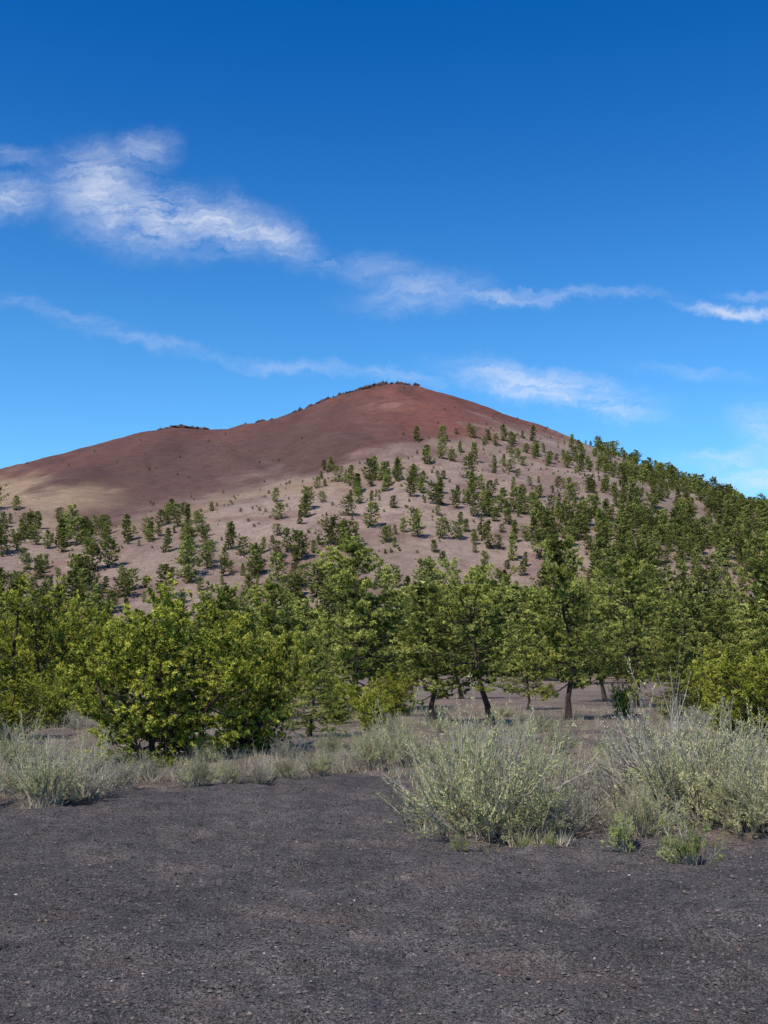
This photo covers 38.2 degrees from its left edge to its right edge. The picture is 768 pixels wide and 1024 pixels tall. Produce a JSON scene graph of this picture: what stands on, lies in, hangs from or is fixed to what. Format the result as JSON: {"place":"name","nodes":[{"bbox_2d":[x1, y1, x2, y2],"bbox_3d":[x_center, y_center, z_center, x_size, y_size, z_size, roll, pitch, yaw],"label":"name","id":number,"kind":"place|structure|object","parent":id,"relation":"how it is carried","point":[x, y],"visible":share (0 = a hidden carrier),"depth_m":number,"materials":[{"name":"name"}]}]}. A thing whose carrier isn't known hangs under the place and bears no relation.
{"place":"outdoors","nodes":[
{"label":"outdoors","id":0,"kind":"place"},
{"bbox_2d":[0,383,767,1023],"bbox_3d":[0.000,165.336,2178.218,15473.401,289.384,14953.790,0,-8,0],"label":"ground","id":1,"kind":"structure","parent":0,"point":[116,481],"depth_m":9.52,"materials":[{"name":"gravel"}]},
{"bbox_2d":[0,660,15,728],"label":"pinyon tree","id":2,"kind":"object","parent":1,"relation":"on","point":[4,697],"visible":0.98,"depth_m":22.18,"materials":[{"name":"green plant"}]},
{"bbox_2d":[0,714,36,741],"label":"sagebrush shrub","id":3,"kind":"object","parent":1,"relation":"on","point":[4,732],"visible":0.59,"depth_m":22.90,"materials":[{"name":"green plant"}]},
{"bbox_2d":[0,708,45,765],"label":"sagebrush shrub","id":4,"kind":"object","parent":1,"relation":"on","point":[7,744],"visible":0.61,"depth_m":17.74,"materials":[{"name":"green plant"}]},
{"bbox_2d":[0,672,57,738],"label":"pinyon tree","id":5,"kind":"object","parent":1,"relation":"on","point":[13,715],"visible":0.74,"depth_m":24.53,"materials":[{"name":"green plant"}]},
{"bbox_2d":[0,709,85,807],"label":"sagebrush shrub","id":6,"kind":"object","parent":1,"relation":"on","point":[60,780],"visible":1,"depth_m":13.03,"materials":[{"name":"green plant"}]},
{"bbox_2d":[0,731,87,795],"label":"sagebrush shrub","id":7,"kind":"object","parent":1,"relation":"on","point":[9,784],"visible":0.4,"depth_m":14.23,"materials":[{"name":"green plant"}]},
{"bbox_2d":[0,573,97,713],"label":"pinyon tree","id":8,"kind":"object","parent":1,"relation":"on","point":[10,644],"visible":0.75,"depth_m":37.25,"materials":[{"name":"green plant"}]},
{"bbox_2d":[25,667,80,728],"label":"pinyon tree","id":9,"kind":"object","parent":1,"relation":"on","point":[52,714],"visible":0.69,"depth_m":28.48,"materials":[{"name":"green plant"}]},
{"bbox_2d":[22,733,86,766],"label":"sagebrush shrub","id":10,"kind":"object","parent":1,"relation":"on","point":[58,749],"visible":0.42,"depth_m":17.69,"materials":[{"name":"green plant"}]},
{"bbox_2d":[24,745,88,775],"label":"sagebrush shrub","id":11,"kind":"object","parent":1,"relation":"on","point":[57,762],"visible":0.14,"depth_m":16.12,"materials":[{"name":"green plant"}]},
{"bbox_2d":[16,590,132,710],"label":"pinyon tree","id":12,"kind":"object","parent":1,"relation":"on","point":[91,643],"visible":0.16,"depth_m":41.70,"materials":[{"name":"green plant"}]},
{"bbox_2d":[65,714,98,729],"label":"sagebrush shrub","id":13,"kind":"object","parent":1,"relation":"on","point":[72,724],"visible":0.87,"depth_m":27.76,"materials":[{"name":"grey plant"}]},
{"bbox_2d":[53,716,127,802],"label":"sagebrush shrub","id":14,"kind":"object","parent":1,"relation":"on","point":[102,780],"visible":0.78,"depth_m":13.48,"materials":[{"name":"green plant"}]},
{"bbox_2d":[67,674,118,718],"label":"pinyon tree","id":15,"kind":"object","parent":1,"relation":"on","point":[104,698],"visible":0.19,"depth_m":33.36,"materials":[{"name":"green plant"}]},
{"bbox_2d":[66,716,123,773],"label":"sagebrush shrub","id":16,"kind":"object","parent":1,"relation":"on","point":[103,758],"visible":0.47,"depth_m":17.03,"materials":[{"name":"green plant"}]},
{"bbox_2d":[97,743,140,788],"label":"sagebrush shrub","id":17,"kind":"object","parent":1,"relation":"on","point":[126,781],"visible":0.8,"depth_m":14.61,"materials":[{"name":"green plant"}]},
{"bbox_2d":[99,751,145,779],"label":"sagebrush shrub","id":18,"kind":"object","parent":1,"relation":"on","point":[126,764],"visible":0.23,"depth_m":15.41,"materials":[{"name":"green plant"}]},
{"bbox_2d":[105,617,148,702],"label":"pine tree","id":19,"kind":"object","parent":1,"relation":"on","point":[136,629],"visible":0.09,"depth_m":45.96,"materials":[{"name":"green plant"}]},
{"bbox_2d":[123,742,167,780],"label":"sagebrush shrub","id":20,"kind":"object","parent":1,"relation":"on","point":[150,770],"visible":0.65,"depth_m":15.64,"materials":[{"name":"green plant"}]},
{"bbox_2d":[53,571,278,767],"bbox_3d":[-3.686,2.762,19.303,4.303,3.513,3.233,5,-9,-31],"label":"pinyon tree","id":21,"kind":"object","parent":1,"relation":"on","point":[153,721],"visible":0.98,"depth_m":18.74,"materials":[{"name":"green plant"}]},
{"bbox_2d":[160,743,232,786],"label":"sagebrush shrub","id":22,"kind":"object","parent":1,"relation":"on","point":[202,771],"visible":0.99,"depth_m":14.78,"materials":[{"name":"green plant"}]},
{"bbox_2d":[178,730,223,762],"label":"sagebrush shrub","id":23,"kind":"object","parent":1,"relation":"on","point":[205,753],"visible":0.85,"depth_m":18.49,"materials":[{"name":"green plant"}]},
{"bbox_2d":[172,580,257,702],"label":"pine tree","id":24,"kind":"object","parent":1,"relation":"on","point":[230,599],"visible":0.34,"depth_m":41.94,"materials":[{"name":"green plant"}]},
{"bbox_2d":[212,740,240,783],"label":"sagebrush shrub","id":25,"kind":"object","parent":1,"relation":"on","point":[232,771],"visible":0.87,"depth_m":15.26,"materials":[{"name":"green plant"}]},
{"bbox_2d":[233,735,274,783],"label":"sagebrush shrub","id":26,"kind":"object","parent":1,"relation":"on","point":[257,776],"visible":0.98,"depth_m":15.43,"materials":[{"name":"green plant"}]},
{"bbox_2d":[191,617,317,752],"bbox_3d":[-2.376,3.353,21.136,2.380,2.724,2.808,-4,-9,28],"label":"pinyon tree","id":27,"kind":"object","parent":1,"relation":"on","point":[273,677],"visible":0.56,"depth_m":20.98,"materials":[{"name":"green plant"}]},
{"bbox_2d":[256,665,306,718],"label":"pinyon tree","id":28,"kind":"object","parent":1,"relation":"on","point":[286,689],"visible":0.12,"depth_m":33.39,"materials":[{"name":"green plant"}]},
{"bbox_2d":[252,748,313,777],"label":"sagebrush shrub","id":29,"kind":"object","parent":1,"relation":"on","point":[286,772],"visible":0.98,"depth_m":15.80,"materials":[{"name":"green plant"}]},
{"bbox_2d":[269,723,299,757],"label":"sagebrush shrub","id":30,"kind":"object","parent":1,"relation":"on","point":[281,749],"visible":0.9,"depth_m":18.81,"materials":[{"name":"green plant"}]},
{"bbox_2d":[157,381,419,429],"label":"rim rocks","id":31,"kind":"object","parent":1,"relation":"on","point":[382,383],"visible":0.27,"depth_m":1092.42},
{"bbox_2d":[238,573,342,697],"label":"pine tree","id":32,"kind":"object","parent":1,"relation":"on","point":[267,611],"visible":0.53,"depth_m":44.34,"materials":[{"name":"green plant"}]},
{"bbox_2d":[278,630,357,736],"bbox_3d":[-1.450,3.813,24.695,1.777,2.401,1.757,3,-8,-19],"label":"pine tree","id":33,"kind":"object","parent":1,"relation":"on","point":[318,653],"visible":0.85,"depth_m":24.46,"materials":[{"name":"green plant"}]},
{"bbox_2d":[296,732,340,777],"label":"sagebrush shrub","id":34,"kind":"object","parent":1,"relation":"on","point":[321,761],"visible":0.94,"depth_m":16.10,"materials":[{"name":"green plant"}]},
{"bbox_2d":[305,612,350,697],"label":"pine tree","id":35,"kind":"object","parent":1,"relation":"on","point":[327,627],"visible":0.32,"depth_m":49.96,"materials":[{"name":"green plant"}]},
{"bbox_2d":[310,725,360,752],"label":"sagebrush shrub","id":36,"kind":"object","parent":1,"relation":"on","point":[333,739],"visible":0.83,"depth_m":19.67,"materials":[{"name":"green plant"}]},
{"bbox_2d":[317,673,360,724],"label":"pinyon tree","id":37,"kind":"object","parent":1,"relation":"on","point":[339,716],"visible":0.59,"depth_m":30.53,"materials":[{"name":"green plant"}]},
{"bbox_2d":[327,743,373,774],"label":"sagebrush shrub","id":38,"kind":"object","parent":1,"relation":"on","point":[359,764],"visible":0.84,"depth_m":16.64,"materials":[{"name":"green plant"}]},
{"bbox_2d":[287,531,450,712],"bbox_3d":[-0.730,3.760,38.626,4.680,6.566,4.809,7,-10,-41],"label":"pine tree","id":39,"kind":"object","parent":1,"relation":"on","point":[361,552],"visible":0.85,"depth_m":38.41,"materials":[{"name":"green plant"}]},
{"bbox_2d":[332,714,409,770],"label":"sagebrush shrub","id":40,"kind":"object","parent":1,"relation":"on","point":[380,753],"visible":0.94,"depth_m":16.89,"materials":[{"name":"green plant"}]},
{"bbox_2d":[350,723,393,749],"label":"sagebrush shrub","id":41,"kind":"object","parent":1,"relation":"on","point":[370,737],"visible":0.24,"depth_m":20.61,"materials":[{"name":"green plant"}]},
{"bbox_2d":[353,681,394,732],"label":"pinyon tree","id":42,"kind":"object","parent":1,"relation":"on","point":[368,718],"visible":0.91,"depth_m":26.54,"materials":[{"name":"green plant"}]},
{"bbox_2d":[2,562,759,693],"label":"pine forest","id":43,"kind":"object","parent":1,"relation":"on","point":[660,602],"visible":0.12,"depth_m":114.85,"materials":[{"name":"plant"}]},
{"bbox_2d":[349,607,430,702],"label":"pine tree","id":44,"kind":"object","parent":1,"relation":"on","point":[386,625],"visible":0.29,"depth_m":40.25,"materials":[{"name":"green plant"}]},
{"bbox_2d":[371,667,421,716],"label":"pinyon tree","id":45,"kind":"object","parent":1,"relation":"on","point":[396,697],"visible":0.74,"depth_m":35.36,"materials":[{"name":"green plant"}]},
{"bbox_2d":[369,698,427,767],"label":"sagebrush shrub","id":46,"kind":"object","parent":1,"relation":"on","point":[404,743],"visible":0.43,"depth_m":17.42,"materials":[{"name":"green plant"}]},
{"bbox_2d":[383,707,414,733],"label":"sagebrush shrub","id":47,"kind":"object","parent":1,"relation":"on","point":[391,727],"visible":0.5,"depth_m":26.53,"materials":[{"name":"green plant"}]},
{"bbox_2d":[377,701,421,748],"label":"sagebrush shrub","id":48,"kind":"object","parent":1,"relation":"on","point":[394,730],"visible":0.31,"depth_m":21.27,"materials":[{"name":"green plant"}]},
{"bbox_2d":[402,738,438,765],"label":"sagebrush shrub","id":49,"kind":"object","parent":1,"relation":"on","point":[408,759],"visible":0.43,"depth_m":17.27,"materials":[{"name":"green plant"}]},
{"bbox_2d":[393,581,480,722],"bbox_3d":[1.427,4.000,31.505,2.480,4.034,2.861,1,-8,-5],"label":"pine tree","id":50,"kind":"object","parent":1,"relation":"on","point":[428,672],"visible":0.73,"depth_m":31.44,"materials":[{"name":"green plant"}]},
{"bbox_2d":[418,700,455,716],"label":"sagebrush shrub","id":51,"kind":"object","parent":1,"relation":"on","point":[438,708],"visible":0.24,"depth_m":34.17,"materials":[{"name":"green plant"}]},
{"bbox_2d":[421,714,456,731],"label":"sagebrush shrub","id":52,"kind":"object","parent":1,"relation":"on","point":[439,728],"visible":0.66,"depth_m":25.99,"materials":[{"name":"green plant"}]},
{"bbox_2d":[405,712,475,789],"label":"sagebrush shrub","id":53,"kind":"object","parent":1,"relation":"on","point":[439,758],"visible":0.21,"depth_m":13.78,"materials":[{"name":"green plant"}]},
{"bbox_2d":[405,585,490,698],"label":"pine tree","id":54,"kind":"object","parent":1,"relation":"on","point":[458,650],"visible":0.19,"depth_m":51.03,"materials":[{"name":"green plant"}]},
{"bbox_2d":[382,556,538,723],"bbox_3d":[2.156,3.576,30.326,4.233,4.580,4.901,-1,-8,10],"label":"pine tree","id":55,"kind":"object","parent":1,"relation":"on","point":[476,669],"visible":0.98,"depth_m":30.20,"materials":[{"name":"green plant"}]},
{"bbox_2d":[449,828,472,851],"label":"green weed","id":56,"kind":"object","parent":1,"relation":"on","point":[457,845],"visible":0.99,"depth_m":9.97,"materials":[{"name":"green plant"}]},
{"bbox_2d":[437,715,507,753],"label":"sagebrush shrub","id":57,"kind":"object","parent":1,"relation":"on","point":[470,730],"visible":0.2,"depth_m":19.29,"materials":[{"name":"green plant"}]},
{"bbox_2d":[376,686,583,833],"bbox_3d":[0.930,2.523,11.081,2.022,1.575,1.289,0,-8,1],"label":"sagebrush shrub","id":58,"kind":"object","parent":1,"relation":"on","point":[449,798],"visible":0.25,"depth_m":10.94,"materials":[{"name":"green plant"}]},
{"bbox_2d":[432,674,532,794],"bbox_3d":[1.175,2.741,13.582,1.194,1.574,1.626,0,-8,3],"label":"sagebrush shrub","id":59,"kind":"object","parent":1,"relation":"on","point":[474,740],"visible":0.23,"depth_m":13.44,"materials":[{"name":"green plant"}]},
{"bbox_2d":[381,701,607,845],"bbox_3d":[1.022,2.522,10.821,1.778,1.398,2.433,-6,-10,39],"label":"sagebrush shrub","id":60,"kind":"object","parent":1,"relation":"on","point":[465,781],"visible":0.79,"depth_m":10.42,"materials":[{"name":"green plant"}]},
{"bbox_2d":[484,702,519,716],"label":"sagebrush shrub","id":61,"kind":"object","parent":1,"relation":"on","point":[508,714],"visible":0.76,"depth_m":35.07,"materials":[{"name":"green plant"}]},
{"bbox_2d":[460,713,567,789],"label":"sagebrush shrub","id":62,"kind":"object","parent":1,"relation":"on","point":[511,743],"visible":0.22,"depth_m":14.29,"materials":[{"name":"green plant"}]},
{"bbox_2d":[461,695,570,844],"bbox_3d":[1.216,2.452,10.545,1.091,1.439,1.486,-2,-8,17],"label":"sagebrush shrub","id":63,"kind":"object","parent":1,"relation":"on","point":[547,803],"visible":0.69,"depth_m":10.34,"materials":[{"name":"green plant"}]},
{"bbox_2d":[493,709,546,753],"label":"sagebrush shrub","id":64,"kind":"object","parent":1,"relation":"on","point":[514,736],"visible":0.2,"depth_m":19.37,"materials":[{"name":"green plant"}]},
{"bbox_2d":[487,624,558,709],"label":"pine tree","id":65,"kind":"object","parent":1,"relation":"on","point":[528,669],"visible":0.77,"depth_m":39.36,"materials":[{"name":"green plant"}]},
{"bbox_2d":[510,707,536,737],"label":"sagebrush shrub","id":66,"kind":"object","parent":1,"relation":"on","point":[517,729],"visible":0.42,"depth_m":23.98,"materials":[{"name":"green plant"}]},
{"bbox_2d":[486,705,577,792],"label":"sagebrush shrub","id":67,"kind":"object","parent":1,"relation":"on","point":[548,757],"visible":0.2,"depth_m":13.77,"materials":[{"name":"green plant"}]},
{"bbox_2d":[519,713,568,732],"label":"sagebrush shrub","id":68,"kind":"object","parent":1,"relation":"on","point":[545,723],"visible":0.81,"depth_m":26.93,"materials":[{"name":"green plant"}]},
{"bbox_2d":[538,682,554,697],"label":"pinyon tree","id":69,"kind":"object","parent":1,"relation":"on","point":[549,685],"visible":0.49,"depth_m":51.25,"materials":[{"name":"green plant"}]},
{"bbox_2d":[541,827,558,846],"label":"green weed","id":70,"kind":"object","parent":1,"relation":"on","point":[549,842],"visible":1,"depth_m":9.92,"materials":[{"name":"green plant"}]},
{"bbox_2d":[527,717,587,753],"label":"sagebrush shrub","id":71,"kind":"object","parent":1,"relation":"on","point":[565,742],"visible":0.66,"depth_m":20.04,"materials":[{"name":"green plant"}]},
{"bbox_2d":[514,722,611,837],"bbox_3d":[1.746,2.611,10.807,0.886,1.128,1.240,-4,-9,28],"label":"sagebrush shrub","id":72,"kind":"object","parent":1,"relation":"on","point":[567,813],"visible":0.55,"depth_m":10.70,"materials":[{"name":"green plant"}]},
{"bbox_2d":[537,726,612,801],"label":"sagebrush shrub","id":73,"kind":"object","parent":1,"relation":"on","point":[582,783],"visible":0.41,"depth_m":12.97,"materials":[{"name":"green plant"}]},
{"bbox_2d":[526,532,625,719],"bbox_3d":[5.582,3.446,33.069,2.765,5.622,3.190,1,-8,-6],"label":"pine tree","id":74,"kind":"object","parent":1,"relation":"on","point":[572,643],"visible":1,"depth_m":32.98,"materials":[{"name":"green plant"}]},
{"bbox_2d":[543,575,633,701],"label":"pine tree","id":75,"kind":"object","parent":1,"relation":"on","point":[603,691],"visible":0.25,"depth_m":46.26,"materials":[{"name":"green plant"}]},
{"bbox_2d":[567,783,618,823],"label":"sagebrush shrub","id":76,"kind":"object","parent":1,"relation":"on","point":[581,807],"visible":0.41,"depth_m":11.26,"materials":[{"name":"green plant"}]},
{"bbox_2d":[581,727,635,764],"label":"sagebrush shrub","id":77,"kind":"object","parent":1,"relation":"on","point":[603,753],"visible":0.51,"depth_m":18.50,"materials":[{"name":"green plant"}]},
{"bbox_2d":[582,741,640,775],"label":"sagebrush shrub","id":78,"kind":"object","parent":1,"relation":"on","point":[604,767],"visible":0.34,"depth_m":16.63,"materials":[{"name":"green plant"}]},
{"bbox_2d":[607,679,641,715],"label":"pinyon tree","id":79,"kind":"object","parent":1,"relation":"on","point":[623,700],"visible":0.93,"depth_m":35.40,"materials":[{"name":"green plant"}]},
{"bbox_2d":[563,550,690,707],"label":"pine tree","id":80,"kind":"object","parent":1,"relation":"on","point":[634,621],"visible":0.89,"depth_m":41.26,"materials":[{"name":"green plant"}]},
{"bbox_2d":[571,765,690,838],"bbox_3d":[2.444,2.831,10.807,1.275,0.733,0.932,4,-9,-27],"label":"sagebrush shrub","id":81,"kind":"object","parent":1,"relation":"on","point":[645,813],"visible":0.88,"depth_m":10.84,"materials":[{"name":"green plant"}]},
{"bbox_2d":[599,809,663,850],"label":"green weed","id":82,"kind":"object","parent":1,"relation":"on","point":[617,832],"visible":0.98,"depth_m":9.85,"materials":[{"name":"green plant"}]},
{"bbox_2d":[597,642,740,793],"bbox_3d":[3.586,2.610,13.889,1.539,1.958,2.152,-6,-10,36],"label":"sagebrush shrub","id":83,"kind":"object","parent":1,"relation":"on","point":[682,729],"visible":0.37,"depth_m":13.77,"materials":[{"name":"green plant"}]},
{"bbox_2d":[655,839,685,861],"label":"green weed","id":84,"kind":"object","parent":1,"relation":"on","point":[662,856],"visible":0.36,"depth_m":9.65,"materials":[{"name":"green plant"}]},
{"bbox_2d":[585,656,767,824],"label":"sagebrush shrub","id":85,"kind":"object","parent":1,"relation":"on","point":[654,772],"visible":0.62,"depth_m":11.73,"materials":[{"name":"green plant"}]},
{"bbox_2d":[640,628,714,720],"bbox_3d":[8.672,4.826,32.954,1.818,2.782,1.868,8,-11,-44],"label":"pine tree","id":86,"kind":"object","parent":1,"relation":"on","point":[673,640],"visible":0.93,"depth_m":32.89,"materials":[{"name":"green plant"}]},
{"bbox_2d":[597,699,767,791],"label":"sagebrush shrub","id":87,"kind":"object","parent":1,"relation":"on","point":[701,743],"visible":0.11,"depth_m":14.16,"materials":[{"name":"green plant"}]},
{"bbox_2d":[653,795,727,865],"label":"green weed","id":88,"kind":"object","parent":1,"relation":"on","point":[690,854],"visible":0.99,"depth_m":9.34,"materials":[{"name":"green plant"}]},
{"bbox_2d":[619,691,767,781],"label":"sagebrush shrub","id":89,"kind":"object","parent":1,"relation":"on","point":[755,729],"visible":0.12,"depth_m":14.33,"materials":[{"name":"green plant"}]},
{"bbox_2d":[677,699,713,724],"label":"sagebrush shrub","id":90,"kind":"object","parent":1,"relation":"on","point":[701,715],"visible":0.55,"depth_m":29.91,"materials":[{"name":"green plant"}]},
{"bbox_2d":[629,695,764,824],"bbox_3d":[3.331,2.597,11.600,1.443,1.397,1.060,-5,-9,33],"label":"sagebrush shrub","id":91,"kind":"object","parent":1,"relation":"on","point":[707,818],"visible":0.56,"depth_m":11.41,"materials":[{"name":"green plant"}]},
{"bbox_2d":[678,656,718,715],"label":"pinyon tree","id":92,"kind":"object","parent":1,"relation":"on","point":[691,686],"visible":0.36,"depth_m":35.33,"materials":[{"name":"green plant"}]},
{"bbox_2d":[646,731,767,839],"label":"sagebrush shrub","id":93,"kind":"object","parent":1,"relation":"on","point":[753,823],"visible":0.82,"depth_m":11.04,"materials":[{"name":"green plant"}]},
{"bbox_2d":[669,596,748,700],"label":"pine tree","id":94,"kind":"object","parent":1,"relation":"on","point":[721,614],"visible":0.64,"depth_m":43.76,"materials":[{"name":"green plant"}]},
{"bbox_2d":[682,705,767,799],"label":"sagebrush shrub","id":95,"kind":"object","parent":1,"relation":"on","point":[760,765],"visible":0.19,"depth_m":12.95,"materials":[{"name":"green plant"}]},
{"bbox_2d":[692,642,767,733],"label":"pinyon tree","id":96,"kind":"object","parent":1,"relation":"on","point":[713,662],"visible":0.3,"depth_m":26.46,"materials":[{"name":"green plant"}]},
{"bbox_2d":[693,527,767,692],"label":"pine tree","id":97,"kind":"object","parent":1,"relation":"on","point":[758,564],"visible":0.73,"depth_m":48.17,"materials":[{"name":"green plant"}]},
{"bbox_2d":[701,650,767,735],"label":"pinyon tree","id":98,"kind":"object","parent":1,"relation":"on","point":[748,689],"visible":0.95,"depth_m":24.78,"materials":[{"name":"green plant"}]},
{"bbox_2d":[707,748,767,828],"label":"sagebrush shrub","id":99,"kind":"object","parent":1,"relation":"on","point":[762,808],"visible":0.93,"depth_m":10.92,"materials":[{"name":"green plant"}]},
{"bbox_2d":[715,728,767,836],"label":"sagebrush shrub","id":100,"kind":"object","parent":1,"relation":"on","point":[757,796],"visible":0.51,"depth_m":10.95,"materials":[{"name":"green plant"}]},
{"bbox_2d":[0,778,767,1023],"bbox_3d":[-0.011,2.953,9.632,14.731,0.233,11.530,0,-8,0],"label":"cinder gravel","id":101,"kind":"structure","parent":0,"point":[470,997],"depth_m":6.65,"materials":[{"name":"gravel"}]},
{"bbox_2d":[0,703,767,852],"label":"dry grass","id":102,"kind":"structure","parent":0,"point":[435,827],"depth_m":18.81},
{"bbox_2d":[0,0,767,498],"label":"sky","id":103,"kind":"structure","parent":0,"point":[215,214],"materials":[{"name":"blue"}]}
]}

